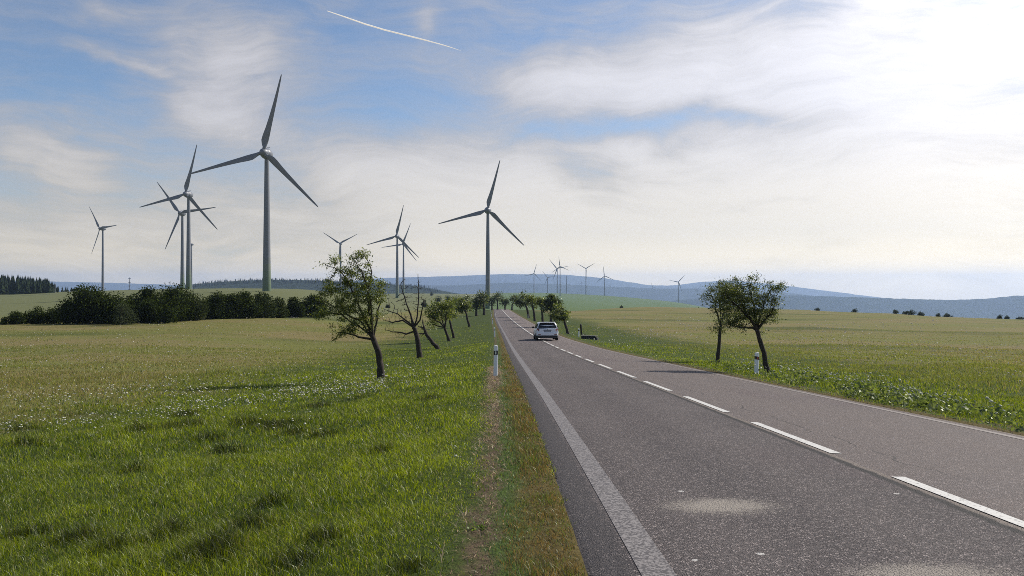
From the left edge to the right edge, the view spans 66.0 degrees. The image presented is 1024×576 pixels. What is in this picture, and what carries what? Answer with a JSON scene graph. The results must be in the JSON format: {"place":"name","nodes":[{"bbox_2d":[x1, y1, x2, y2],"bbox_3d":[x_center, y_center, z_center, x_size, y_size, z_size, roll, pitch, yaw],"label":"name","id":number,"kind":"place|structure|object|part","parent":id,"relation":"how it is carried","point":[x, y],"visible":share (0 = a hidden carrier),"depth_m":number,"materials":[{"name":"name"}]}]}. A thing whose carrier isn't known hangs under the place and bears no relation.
{"place":"outdoors","nodes":[
{"label":"outdoors","id":0,"kind":"place"},
{"bbox_2d":[50,281,176,291],"bbox_3d":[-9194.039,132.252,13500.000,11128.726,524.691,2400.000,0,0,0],"label":"hills","id":1,"kind":"structure","parent":0,"point":[112,286],"depth_m":13348.05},
{"bbox_2d":[170,280,458,294],"bbox_3d":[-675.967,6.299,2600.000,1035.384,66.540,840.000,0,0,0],"label":"hills","id":2,"kind":"structure","parent":0,"point":[310,286],"depth_m":2483.05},
{"bbox_2d":[163,277,437,292],"bbox_3d":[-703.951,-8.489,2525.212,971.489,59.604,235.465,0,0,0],"label":"conifer wood","id":3,"kind":"object","parent":2,"relation":"on","point":[274,281],"visible":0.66,"depth_m":2484.62,"materials":[{"name":"green plant"}]},
{"bbox_2d":[0,288,1023,575],"bbox_3d":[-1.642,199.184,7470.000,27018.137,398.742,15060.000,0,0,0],"label":"ground","id":4,"kind":"structure","parent":0,"point":[584,308],"depth_m":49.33,"materials":[{"name":"green plant"}]},
{"bbox_2d":[0,316,10,324],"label":"bush","id":5,"kind":"object","parent":4,"relation":"on","point":[4,321],"visible":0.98,"depth_m":116.71,"materials":[{"name":"green plant"}]},
{"bbox_2d":[5,310,26,324],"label":"bush","id":6,"kind":"object","parent":4,"relation":"on","point":[15,317],"visible":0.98,"depth_m":117.50,"materials":[{"name":"green plant"}]},
{"bbox_2d":[23,306,47,323],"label":"bush","id":7,"kind":"object","parent":4,"relation":"on","point":[35,316],"visible":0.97,"depth_m":119.60,"materials":[{"name":"green plant"}]},
{"bbox_2d":[0,274,76,294],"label":"conifer wood","id":8,"kind":"object","parent":4,"relation":"on","point":[22,285],"visible":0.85,"depth_m":579.47,"materials":[{"name":"green plant"}]},
{"bbox_2d":[41,306,59,323],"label":"bush","id":9,"kind":"object","parent":4,"relation":"on","point":[50,315],"visible":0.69,"depth_m":120.02,"materials":[{"name":"green plant"}]},
{"bbox_2d":[54,283,115,323],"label":"bush","id":10,"kind":"object","parent":4,"relation":"on","point":[79,309],"visible":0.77,"depth_m":117.42,"materials":[{"name":"green plant"}]},
{"bbox_2d":[89,207,115,290],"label":"wind turbine","id":11,"kind":"object","parent":4,"relation":"on","point":[102,228],"visible":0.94,"depth_m":1010.18,"materials":[{"name":"paint"}]},
{"bbox_2d":[112,302,139,324],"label":"bush","id":12,"kind":"object","parent":4,"relation":"on","point":[123,318],"visible":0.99,"depth_m":114.36,"materials":[{"name":"green plant"}]},
{"bbox_2d":[92,285,188,323],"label":"bush","id":13,"kind":"object","parent":4,"relation":"on","point":[149,305],"visible":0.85,"depth_m":119.44,"materials":[{"name":"green plant"}]},
{"bbox_2d":[141,145,217,288],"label":"wind turbine","id":14,"kind":"object","parent":4,"relation":"on","point":[188,195],"visible":0.98,"depth_m":553.39,"materials":[{"name":"paint"}]},
{"bbox_2d":[156,282,204,321],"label":"bush","id":15,"kind":"object","parent":4,"relation":"on","point":[180,295],"visible":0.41,"depth_m":126.86,"materials":[{"name":"green plant"}]},
{"bbox_2d":[0,317,361,386],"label":"seed heads","id":16,"kind":"object","parent":4,"relation":"on","point":[164,348],"visible":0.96,"depth_m":56.60,"materials":[{"name":"beige plant"}]},
{"bbox_2d":[157,182,215,287],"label":"wind turbine","id":17,"kind":"object","parent":4,"relation":"on","point":[182,214],"visible":0.94,"depth_m":710.04,"materials":[{"name":"paint"}]},
{"bbox_2d":[191,243,193,283],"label":"wind turbine","id":18,"kind":"object","parent":4,"relation":"on","point":[191,262],"visible":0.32,"depth_m":1300.45,"materials":[{"name":"paint"}]},
{"bbox_2d":[187,294,209,320],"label":"bush","id":19,"kind":"object","parent":4,"relation":"on","point":[203,309],"visible":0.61,"depth_m":129.37,"materials":[{"name":"green plant"}]},
{"bbox_2d":[201,290,237,318],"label":"bush","id":20,"kind":"object","parent":4,"relation":"on","point":[220,307],"visible":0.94,"depth_m":134.52,"materials":[{"name":"green plant"}]},
{"bbox_2d":[0,357,460,457],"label":"white umbels","id":21,"kind":"object","parent":4,"relation":"on","point":[249,384],"visible":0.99,"depth_m":21.70,"materials":[{"name":"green plant"}]},
{"bbox_2d":[229,289,263,318],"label":"bush","id":22,"kind":"object","parent":4,"relation":"on","point":[245,306],"visible":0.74,"depth_m":137.42,"materials":[{"name":"green plant"}]},
{"bbox_2d":[188,74,317,290],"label":"wind turbine","id":23,"kind":"object","parent":4,"relation":"on","point":[265,153],"visible":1,"depth_m":352.98,"materials":[{"name":"paint"}]},
{"bbox_2d":[252,291,281,317],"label":"bush","id":24,"kind":"object","parent":4,"relation":"on","point":[264,301],"visible":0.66,"depth_m":141.46,"materials":[{"name":"green plant"}]},
{"bbox_2d":[269,296,290,317],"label":"bush","id":25,"kind":"object","parent":4,"relation":"on","point":[279,301],"visible":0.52,"depth_m":145.39,"materials":[{"name":"green plant"}]},
{"bbox_2d":[285,296,305,317],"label":"bush","id":26,"kind":"object","parent":4,"relation":"on","point":[296,308],"visible":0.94,"depth_m":151.00,"materials":[{"name":"green plant"}]},
{"bbox_2d":[300,293,329,317],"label":"bush","id":27,"kind":"object","parent":4,"relation":"on","point":[310,298],"visible":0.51,"depth_m":155.04,"materials":[{"name":"green plant"}]},
{"bbox_2d":[324,233,356,290],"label":"wind turbine","id":28,"kind":"object","parent":4,"relation":"on","point":[340,243],"visible":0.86,"depth_m":1364.44,"materials":[{"name":"paint"}]},
{"bbox_2d":[306,247,389,378],"bbox_3d":[-6.028,0.990,28.994,3.090,5.056,1.819,0,0,0],"label":"roadside tree","id":29,"kind":"object","parent":4,"relation":"on","point":[363,315],"visible":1,"depth_m":28.91,"materials":[{"name":"green plant"}]},
{"bbox_2d":[367,205,418,297],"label":"wind turbine","id":30,"kind":"object","parent":4,"relation":"on","point":[396,236],"visible":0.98,"depth_m":885.93,"materials":[{"name":"paint"}]},
{"bbox_2d":[381,223,415,293],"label":"wind turbine","id":31,"kind":"object","parent":4,"relation":"on","point":[403,284],"visible":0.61,"depth_m":1268.65,"materials":[{"name":"paint"}]},
{"bbox_2d":[380,277,427,357],"bbox_3d":[-6.399,1.734,47.036,2.896,5.196,1.396,0,0,0],"label":"roadside tree","id":32,"kind":"object","parent":4,"relation":"on","point":[412,324],"visible":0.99,"depth_m":46.92,"materials":[{"name":"brown plant"}]},
{"bbox_2d":[417,319,439,348],"bbox_3d":[-6.661,3.742,62.048,1.899,2.672,1.232,0,0,31],"label":"roadside tree","id":33,"kind":"object","parent":4,"relation":"on","point":[432,342],"visible":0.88,"depth_m":61.91,"materials":[{"name":"brown plant"}]},
{"bbox_2d":[419,294,457,340],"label":"roadside tree","id":34,"kind":"object","parent":4,"relation":"on","point":[443,308],"visible":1,"depth_m":79.62,"materials":[{"name":"green plant"}]},
{"bbox_2d":[442,296,461,337],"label":"roadside tree","id":35,"kind":"object","parent":4,"relation":"on","point":[451,328],"visible":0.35,"depth_m":87.91,"materials":[{"name":"green plant"}]},
{"bbox_2d":[449,296,473,326],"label":"roadside tree","id":36,"kind":"object","parent":4,"relation":"on","point":[464,305],"visible":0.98,"depth_m":124.75,"materials":[{"name":"green plant"}]},
{"bbox_2d":[463,293,472,310],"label":"roadside tree","id":37,"kind":"object","parent":4,"relation":"on","point":[467,297],"visible":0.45,"depth_m":329.58,"materials":[{"name":"green plant"}]},
{"bbox_2d":[422,365,522,575],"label":"dry litter","id":38,"kind":"object","parent":4,"relation":"on","point":[491,381],"visible":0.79,"depth_m":10.83,"materials":[{"name":"brown plant"}]},
{"bbox_2d":[468,296,486,315],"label":"roadside tree","id":39,"kind":"object","parent":4,"relation":"on","point":[475,306],"visible":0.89,"depth_m":214.52,"materials":[{"name":"green plant"}]},
{"bbox_2d":[469,290,490,314],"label":"roadside tree","id":40,"kind":"object","parent":4,"relation":"on","point":[481,296],"visible":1,"depth_m":214.66,"materials":[{"name":"green plant"}]},
{"bbox_2d":[467,517,492,530],"bbox_3d":[-0.242,1.805,5.909,0.198,0.093,0.310,0,0,0],"label":"weed rosette","id":41,"kind":"object","parent":4,"relation":"on","point":[481,526],"visible":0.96,"depth_m":5.97,"materials":[{"name":"green plant"}]},
{"bbox_2d":[438,161,523,308],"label":"wind turbine","id":42,"kind":"object","parent":4,"relation":"on","point":[487,210],"visible":0.97,"depth_m":544.86,"materials":[{"name":"paint"}]},
{"bbox_2d":[484,296,497,309],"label":"roadside tree","id":43,"kind":"object","parent":4,"relation":"on","point":[492,301],"visible":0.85,"depth_m":329.76,"materials":[{"name":"green plant"}]},
{"bbox_2d":[493,345,497,375],"bbox_3d":[-0.505,2.367,24.396,0.128,1.200,0.113,1,0,3],"label":"marker post","id":44,"kind":"object","parent":4,"relation":"on","point":[495,372],"visible":0.8,"depth_m":24.35,"materials":[{"name":"white plastic"}]},
{"bbox_2d":[492,291,505,309],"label":"roadside tree","id":45,"kind":"object","parent":4,"relation":"on","point":[497,295],"visible":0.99,"depth_m":329.69,"materials":[{"name":"green plant"}]},
{"bbox_2d":[499,297,512,309],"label":"roadside tree","id":46,"kind":"object","parent":4,"relation":"on","point":[506,301],"visible":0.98,"depth_m":329.54,"materials":[{"name":"green plant"}]},
{"bbox_2d":[509,294,519,309],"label":"roadside tree","id":47,"kind":"object","parent":4,"relation":"on","point":[512,297],"visible":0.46,"depth_m":329.61,"materials":[{"name":"green plant"}]},
{"bbox_2d":[511,289,529,317],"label":"roadside tree","id":48,"kind":"object","parent":4,"relation":"on","point":[520,302],"visible":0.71,"depth_m":174.80,"materials":[{"name":"green plant"}]},
{"bbox_2d":[523,293,537,320],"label":"roadside tree","id":49,"kind":"object","parent":4,"relation":"on","point":[530,298],"visible":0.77,"depth_m":149.87,"materials":[{"name":"green plant"}]},
{"bbox_2d":[533,296,545,321],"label":"roadside tree","id":50,"kind":"object","parent":4,"relation":"on","point":[538,301],"visible":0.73,"depth_m":129.87,"materials":[{"name":"green plant"}]},
{"bbox_2d":[539,293,563,321],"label":"roadside tree","id":51,"kind":"object","parent":4,"relation":"on","point":[551,300],"visible":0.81,"depth_m":111.65,"materials":[{"name":"green plant"}]},
{"bbox_2d":[553,261,564,295],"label":"wind turbine","id":52,"kind":"object","parent":4,"relation":"on","point":[560,278],"visible":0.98,"depth_m":2001.89,"materials":[{"name":"paint"}]},
{"bbox_2d":[551,262,567,292],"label":"wind turbine","id":53,"kind":"object","parent":4,"relation":"on","point":[557,275],"visible":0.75,"depth_m":2602.55,"materials":[{"name":"paint"}]},
{"bbox_2d":[545,302,575,333],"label":"roadside tree","id":54,"kind":"object","parent":4,"relation":"on","point":[563,316],"visible":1,"depth_m":91.87,"materials":[{"name":"green plant"}]},
{"bbox_2d":[581,335,598,339],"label":"culvert headwall","id":55,"kind":"object","parent":4,"relation":"on","point":[588,337],"visible":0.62,"depth_m":77.92,"materials":[{"name":"concrete"}]},
{"bbox_2d":[597,267,610,295],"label":"wind turbine","id":56,"kind":"object","parent":4,"relation":"on","point":[604,276],"visible":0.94,"depth_m":2602.03,"materials":[{"name":"paint"}]},
{"bbox_2d":[670,276,683,302],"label":"wind turbine","id":57,"kind":"object","parent":4,"relation":"on","point":[678,287],"visible":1,"depth_m":2451.76,"materials":[{"name":"paint"}]},
{"bbox_2d":[697,279,751,361],"bbox_3d":[9.654,1.518,35.974,2.654,4.163,2.016,0,0,0],"label":"roadside tree","id":58,"kind":"object","parent":4,"relation":"on","point":[720,321],"visible":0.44,"depth_m":35.93,"materials":[{"name":"green plant"}]},
{"bbox_2d":[711,270,793,371],"bbox_3d":[8.499,1.312,27.986,2.894,3.890,1.680,0,0,0],"label":"roadside tree","id":59,"kind":"object","parent":4,"relation":"on","point":[754,312],"visible":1,"depth_m":27.91,"materials":[{"name":"green plant"}]},
{"bbox_2d":[754,352,758,373],"bbox_3d":[8.256,2.671,26.597,0.128,1.000,0.113,2,0,-6],"label":"marker post","id":60,"kind":"object","parent":4,"relation":"on","point":[756,363],"visible":0.76,"depth_m":26.55,"materials":[{"name":"white plastic"}]},
{"bbox_2d":[570,333,1023,414],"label":"white umbels","id":61,"kind":"object","parent":4,"relation":"on","point":[944,393],"visible":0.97,"depth_m":19.80,"materials":[{"name":"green plant"}]},
{"bbox_2d":[591,313,1022,387],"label":"seed heads","id":62,"kind":"object","parent":4,"relation":"on","point":[838,341],"visible":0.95,"depth_m":74.39,"materials":[{"name":"plant"}]},
{"bbox_2d":[707,359,1023,431],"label":"verge plants","id":63,"kind":"object","parent":4,"relation":"on","point":[921,401],"visible":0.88,"depth_m":17.09,"materials":[{"name":"green plant"}]},
{"bbox_2d":[0,0,1023,299],"label":"sky","id":64,"kind":"structure","parent":0,"point":[874,148],"materials":[{"name":"blue"}]},
{"bbox_2d":[328,11,460,50],"bbox_3d":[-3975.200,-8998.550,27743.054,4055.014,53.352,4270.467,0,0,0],"label":"contrail","id":65,"kind":"object","parent":64,"relation":"in","point":[391,31],"visible":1,"depth_m":27623.36,"materials":[{"name":"white"}]},
{"bbox_2d":[412,283,810,300],"bbox_3d":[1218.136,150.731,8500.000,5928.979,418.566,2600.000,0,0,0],"label":"hills","id":66,"kind":"structure","parent":0,"point":[661,294],"depth_m":8299.10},
{"bbox_2d":[357,274,880,297],"bbox_3d":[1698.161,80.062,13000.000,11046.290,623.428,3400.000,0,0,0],"label":"hills","id":67,"kind":"structure","parent":0,"point":[502,278],"depth_m":12750.40,"materials":[{"name":"blue"}]},
{"bbox_2d":[494,309,1023,575],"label":"road","id":68,"kind":"structure","parent":0,"point":[704,490],"depth_m":7.85,"materials":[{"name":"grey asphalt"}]},
{"bbox_2d":[532,321,557,339],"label":"estate car","id":69,"kind":"object","parent":68,"relation":"on","point":[545,329],"visible":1,"depth_m":66.64,"materials":[{"name":"paint"}]},
{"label":"rear window","id":70,"kind":"part","parent":69,"relation":"part of","materials":[{"name":"black glass"}]},
{"bbox_2d":[495,313,676,575],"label":"road marking","id":71,"kind":"object","parent":68,"relation":"on","point":[648,557],"visible":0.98,"depth_m":6.60,"materials":[{"name":"paint"}]},
{"bbox_2d":[643,381,671,390],"bbox_3d":[3.589,2.422,19.585,0.132,0.146,3.054,0,0,-1],"label":"road marking","id":72,"kind":"object","parent":68,"relation":"on","point":[657,386],"visible":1,"depth_m":19.30,"materials":[{"name":"white paint"}]},
{"bbox_2d":[683,396,728,411],"bbox_3d":[3.677,2.207,15.085,0.133,0.153,3.052,0,0,-1],"label":"road marking","id":73,"kind":"object","parent":68,"relation":"on","point":[709,405],"visible":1,"depth_m":14.88,"materials":[{"name":"white paint"}]},
{"bbox_2d":[514,313,1023,439],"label":"road marking","id":74,"kind":"object","parent":68,"relation":"on","point":[840,400],"visible":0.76,"depth_m":15.66,"materials":[{"name":"paint"}]},
{"bbox_2d":[751,422,838,452],"bbox_3d":[3.720,1.979,10.585,0.132,0.164,3.051,0,0,0],"label":"road marking","id":75,"kind":"object","parent":68,"relation":"on","point":[798,439],"visible":1,"depth_m":10.29,"materials":[{"name":"white paint"}]},
{"bbox_2d":[892,476,1023,526],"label":"road marking","id":76,"kind":"object","parent":68,"relation":"on","point":[1016,521],"visible":1,"depth_m":6.47,"materials":[{"name":"white paint"}]},
{"bbox_2d":[670,295,1023,318],"bbox_3d":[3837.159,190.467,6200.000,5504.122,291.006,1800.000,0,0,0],"label":"hills","id":77,"kind":"structure","parent":0,"point":[1011,307],"depth_m":5995.73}
]}

